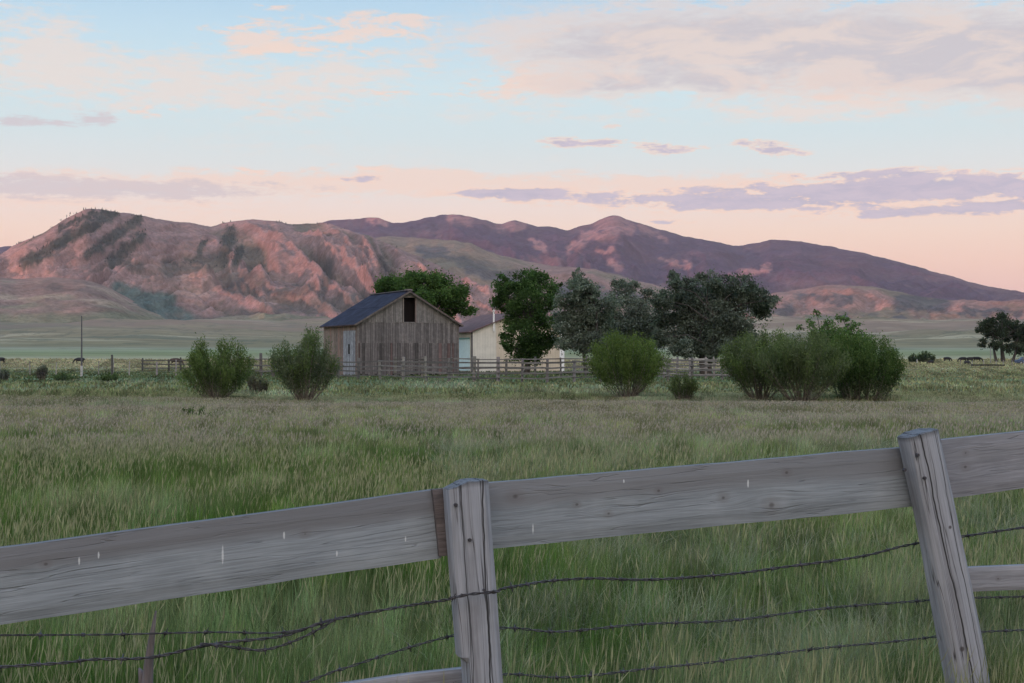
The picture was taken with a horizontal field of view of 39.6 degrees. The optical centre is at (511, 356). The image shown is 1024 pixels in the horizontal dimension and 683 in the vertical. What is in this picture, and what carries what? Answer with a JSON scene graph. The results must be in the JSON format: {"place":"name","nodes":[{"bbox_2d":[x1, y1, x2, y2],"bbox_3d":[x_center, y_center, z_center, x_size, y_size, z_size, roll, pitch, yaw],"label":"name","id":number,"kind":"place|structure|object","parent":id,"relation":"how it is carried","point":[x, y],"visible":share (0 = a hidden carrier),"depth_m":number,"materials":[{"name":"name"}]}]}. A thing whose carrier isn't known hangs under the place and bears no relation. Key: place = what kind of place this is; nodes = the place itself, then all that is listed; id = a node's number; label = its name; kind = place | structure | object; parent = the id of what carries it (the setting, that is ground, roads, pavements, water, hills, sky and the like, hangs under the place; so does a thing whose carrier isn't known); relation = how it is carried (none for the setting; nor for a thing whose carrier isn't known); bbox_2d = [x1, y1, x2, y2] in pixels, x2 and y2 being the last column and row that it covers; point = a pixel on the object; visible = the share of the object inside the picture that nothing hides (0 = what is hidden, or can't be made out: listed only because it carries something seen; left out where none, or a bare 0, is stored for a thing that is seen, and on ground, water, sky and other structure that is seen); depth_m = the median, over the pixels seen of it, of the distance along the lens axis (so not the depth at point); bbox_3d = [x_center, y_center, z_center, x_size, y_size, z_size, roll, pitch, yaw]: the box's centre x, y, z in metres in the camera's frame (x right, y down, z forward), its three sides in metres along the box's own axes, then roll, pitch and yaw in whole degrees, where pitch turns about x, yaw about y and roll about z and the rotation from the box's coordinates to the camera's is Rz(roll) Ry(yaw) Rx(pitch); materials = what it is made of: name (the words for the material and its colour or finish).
{"place":"outdoors","nodes":[
{"label":"outdoors","id":0,"kind":"place"},
{"bbox_2d":[0,277,163,322],"bbox_3d":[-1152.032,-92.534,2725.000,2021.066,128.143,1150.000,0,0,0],"label":"foothills","id":1,"kind":"structure","parent":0,"point":[48,300],"depth_m":2441.02,"materials":[{"name":"green plant"}]},
{"bbox_2d":[0,207,754,322],"bbox_3d":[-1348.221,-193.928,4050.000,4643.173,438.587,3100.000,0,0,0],"label":"mountain","id":2,"kind":"structure","parent":0,"point":[319,269],"depth_m":3214.41,"materials":[{"name":"brown stone"}]},
{"bbox_2d":[0,214,1023,300],"bbox_3d":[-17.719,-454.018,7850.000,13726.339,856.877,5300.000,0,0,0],"label":"mountain range","id":3,"kind":"structure","parent":0,"point":[624,247],"depth_m":7423.08,"materials":[{"name":"stone"}]},
{"bbox_2d":[0,317,1023,678],"bbox_3d":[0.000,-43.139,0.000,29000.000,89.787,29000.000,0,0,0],"label":"ground","id":4,"kind":"structure","parent":0,"point":[954,339],"depth_m":1307.23,"materials":[{"name":"green plant"}]},
{"bbox_2d":[0,367,9,379],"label":"sagebrush","id":5,"kind":"object","parent":4,"relation":"on","point":[5,374],"visible":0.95,"depth_m":97.95,"materials":[{"name":"green plant"}]},
{"bbox_2d":[34,364,47,379],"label":"sagebrush","id":6,"kind":"object","parent":4,"relation":"on","point":[42,371],"visible":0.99,"depth_m":99.82,"materials":[{"name":"brown plant"}]},
{"bbox_2d":[53,372,77,380],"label":"sagebrush","id":7,"kind":"object","parent":4,"relation":"on","point":[61,377],"visible":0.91,"depth_m":96.73,"materials":[{"name":"green plant"}]},
{"bbox_2d":[72,357,84,363],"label":"cow","id":8,"kind":"object","parent":4,"relation":"on","point":[78,359],"visible":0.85,"depth_m":289.64},
{"bbox_2d":[80,316,82,375],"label":"pole","id":9,"kind":"object","parent":4,"relation":"on","point":[81,370],"visible":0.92,"depth_m":114.95,"materials":[{"name":"grey wood"}]},
{"bbox_2d":[0,360,191,375],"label":"wire fence","id":10,"kind":"object","parent":4,"relation":"on","point":[157,367],"visible":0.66,"depth_m":119.68,"materials":[{"name":"wood"}]},
{"bbox_2d":[94,371,118,380],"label":"sagebrush","id":11,"kind":"object","parent":4,"relation":"on","point":[107,377],"visible":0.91,"depth_m":91.66,"materials":[{"name":"green plant"}]},
{"bbox_2d":[111,355,112,374],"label":"wooden post","id":12,"kind":"object","parent":4,"relation":"on","point":[111,364],"visible":0.84,"depth_m":118.92,"materials":[{"name":"grey wood"}]},
{"bbox_2d":[138,611,156,682],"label":"stake","id":13,"kind":"object","parent":4,"relation":"on","point":[145,674],"visible":0.92,"depth_m":4.65,"materials":[{"name":"grey wood"}]},
{"bbox_2d":[141,357,190,370],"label":"gate","id":14,"kind":"structure","parent":4,"relation":"on","point":[168,364],"depth_m":158.89,"materials":[{"name":"brown wood"}]},
{"bbox_2d":[170,358,183,363],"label":"cow","id":15,"kind":"object","parent":4,"relation":"on","point":[176,359],"visible":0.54,"depth_m":249.77},
{"bbox_2d":[182,406,210,417],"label":"shrub","id":16,"kind":"object","parent":4,"relation":"on","point":[190,410],"visible":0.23,"depth_m":32.81,"materials":[{"name":"green plant"}]},
{"bbox_2d":[175,332,256,398],"bbox_3d":[-10.818,0.387,52.036,3.027,2.619,2.873,0,0,0],"label":"willow bush","id":17,"kind":"object","parent":4,"relation":"on","point":[225,374],"visible":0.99,"depth_m":51.61,"materials":[{"name":"green plant"}]},
{"bbox_2d":[246,371,268,393],"bbox_3d":[-11.085,1.115,61.959,1.058,1.064,0.906,0,0,0],"label":"sagebrush","id":18,"kind":"object","parent":4,"relation":"on","point":[259,384],"visible":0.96,"depth_m":61.80,"materials":[{"name":"green plant"}]},
{"bbox_2d":[236,353,320,376],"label":"corral fence","id":19,"kind":"object","parent":4,"relation":"on","point":[260,365],"visible":0.26,"depth_m":111.33,"materials":[{"name":"wood"}]},
{"bbox_2d":[265,323,343,399],"bbox_3d":[-7.427,0.229,50.973,2.717,2.892,2.577,0,0,0],"label":"willow bush","id":20,"kind":"object","parent":4,"relation":"on","point":[301,369],"visible":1,"depth_m":50.64,"materials":[{"name":"green plant"}]},
{"bbox_2d":[319,289,463,375],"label":"barn","id":21,"kind":"structure","parent":4,"relation":"on","point":[400,324],"depth_m":122.27,"materials":[{"name":"wood"}]},
{"bbox_2d":[343,330,355,374],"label":"door","id":22,"kind":"structure","parent":21,"relation":"in","point":[349,337],"depth_m":121.63,"materials":[{"name":"grey wood"}]},
{"bbox_2d":[371,263,478,318],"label":"cottonwood","id":23,"kind":"object","parent":4,"relation":"on","point":[440,293],"visible":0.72,"depth_m":149.49,"materials":[{"name":"green plant"}]},
{"bbox_2d":[459,310,563,371],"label":"shed","id":24,"kind":"structure","parent":4,"relation":"on","point":[479,338],"depth_m":151.16,"materials":[{"name":"white paint"}]},
{"bbox_2d":[459,338,469,370],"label":"door","id":25,"kind":"structure","parent":24,"relation":"in","point":[464,343],"depth_m":151.93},
{"bbox_2d":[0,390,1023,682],"bbox_3d":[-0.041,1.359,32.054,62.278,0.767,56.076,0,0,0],"label":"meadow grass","id":26,"kind":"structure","parent":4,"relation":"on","point":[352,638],"depth_m":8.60,"materials":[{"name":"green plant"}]},
{"bbox_2d":[0,428,1023,682],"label":"board fence","id":27,"kind":"object","parent":4,"relation":"on","point":[466,526],"visible":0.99,"depth_m":4.95,"materials":[{"name":"wood"}]},
{"bbox_2d":[0,387,1023,682],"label":"seed grass","id":28,"kind":"structure","parent":4,"relation":"on","point":[94,453],"depth_m":16.42,"materials":[{"name":"green plant"}]},
{"bbox_2d":[0,358,1023,399],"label":"pasture grass","id":29,"kind":"structure","parent":4,"relation":"on","point":[62,364],"depth_m":88.25,"materials":[{"name":"green plant"}]},
{"bbox_2d":[393,356,630,376],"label":"corral fence","id":30,"kind":"object","parent":4,"relation":"on","point":[451,358],"visible":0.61,"depth_m":110.60,"materials":[{"name":"wood"}]},
{"bbox_2d":[317,356,729,381],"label":"corral fence","id":31,"kind":"object","parent":4,"relation":"on","point":[497,367],"visible":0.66,"depth_m":92.72,"materials":[{"name":"grey wood"}]},
{"bbox_2d":[487,265,564,371],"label":"cottonwood","id":32,"kind":"object","parent":4,"relation":"on","point":[534,339],"visible":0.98,"depth_m":133.21,"materials":[{"name":"green plant"}]},
{"bbox_2d":[546,266,627,374],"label":"silver tree","id":33,"kind":"object","parent":4,"relation":"on","point":[583,326],"visible":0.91,"depth_m":126.90,"materials":[{"name":"green plant"}]},
{"bbox_2d":[209,425,1023,682],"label":"dry grass","id":34,"kind":"structure","parent":4,"relation":"on","point":[446,448],"depth_m":8.32,"materials":[{"name":"green plant"}]},
{"bbox_2d":[581,327,670,397],"bbox_3d":[4.234,0.233,52.532,3.389,2.772,3.186,0,0,0],"label":"willow bush","id":35,"kind":"object","parent":4,"relation":"on","point":[641,364],"visible":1,"depth_m":52.02,"materials":[{"name":"green plant"}]},
{"bbox_2d":[603,276,671,353],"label":"silver tree","id":36,"kind":"object","parent":4,"relation":"on","point":[634,320],"visible":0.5,"depth_m":134.27,"materials":[{"name":"green plant"}]},
{"bbox_2d":[665,371,702,399],"bbox_3d":[6.105,1.072,50.441,1.202,1.162,1.217,0,0,26],"label":"bush","id":37,"kind":"object","parent":4,"relation":"on","point":[677,390],"visible":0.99,"depth_m":50.23,"materials":[{"name":"green plant"}]},
{"bbox_2d":[659,355,730,378],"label":"corral fence","id":38,"kind":"object","parent":4,"relation":"on","point":[689,363],"visible":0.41,"depth_m":107.01,"materials":[{"name":"grey wood"}]},
{"bbox_2d":[644,268,782,373],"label":"silver tree","id":39,"kind":"object","parent":4,"relation":"on","point":[704,322],"visible":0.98,"depth_m":123.19,"materials":[{"name":"green plant"}]},
{"bbox_2d":[713,320,796,399],"bbox_3d":[8.972,0.150,51.513,3.296,2.982,3.120,0,0,0],"label":"willow bush","id":40,"kind":"object","parent":4,"relation":"on","point":[740,370],"visible":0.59,"depth_m":51.11,"materials":[{"name":"green plant"}]},
{"bbox_2d":[748,319,853,401],"bbox_3d":[10.130,0.175,49.984,3.610,3.081,3.348,0,0,22],"label":"willow bush","id":41,"kind":"object","parent":4,"relation":"on","point":[809,364],"visible":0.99,"depth_m":49.53,"materials":[{"name":"green plant"}]},
{"bbox_2d":[796,309,867,384],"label":"light green tree","id":42,"kind":"object","parent":4,"relation":"on","point":[846,328],"visible":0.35,"depth_m":72.15,"materials":[{"name":"green plant"}]},
{"bbox_2d":[821,328,910,400],"bbox_3d":[12.846,0.255,52.026,3.314,2.759,3.179,0,0,0],"label":"willow bush","id":43,"kind":"object","parent":4,"relation":"on","point":[867,364],"visible":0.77,"depth_m":51.35,"materials":[{"name":"green plant"}]},
{"bbox_2d":[908,353,916,362],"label":"distant bush","id":44,"kind":"object","parent":4,"relation":"on","point":[912,358],"visible":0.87,"depth_m":335.07,"materials":[{"name":"green plant"}]},
{"bbox_2d":[917,351,935,362],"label":"distant bush","id":45,"kind":"object","parent":4,"relation":"on","point":[925,356],"visible":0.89,"depth_m":329.56,"materials":[{"name":"green plant"}]},
{"bbox_2d":[971,364,1004,365],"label":"pole barrier","id":46,"kind":"object","parent":4,"relation":"on","point":[987,364],"visible":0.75,"depth_m":230.79,"materials":[{"name":"grey wood"}]},
{"bbox_2d":[975,310,1023,361],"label":"dark tree","id":47,"kind":"object","parent":4,"relation":"on","point":[1003,329],"visible":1,"depth_m":344.68,"materials":[{"name":"green plant"}]},
{"bbox_2d":[1014,357,1023,363],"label":"parked car","id":48,"kind":"object","parent":4,"relation":"on","point":[1020,360],"visible":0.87,"depth_m":284.34,"materials":[{"name":"white paint"}]},
{"bbox_2d":[0,0,1023,291],"label":"sky","id":49,"kind":"structure","parent":0,"point":[888,129],"materials":[{"name":"blue"}]},
{"bbox_2d":[215,313,1023,320],"bbox_3d":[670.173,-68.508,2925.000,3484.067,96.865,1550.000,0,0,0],"label":"foothills","id":50,"kind":"structure","parent":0,"point":[280,317],"depth_m":2590.05,"materials":[{"name":"green plant"}]},
{"bbox_2d":[376,236,1023,319],"bbox_3d":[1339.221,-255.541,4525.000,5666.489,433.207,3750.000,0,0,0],"label":"hills","id":51,"kind":"structure","parent":0,"point":[478,265],"depth_m":3795.86,"materials":[{"name":"green plant"}]}
]}

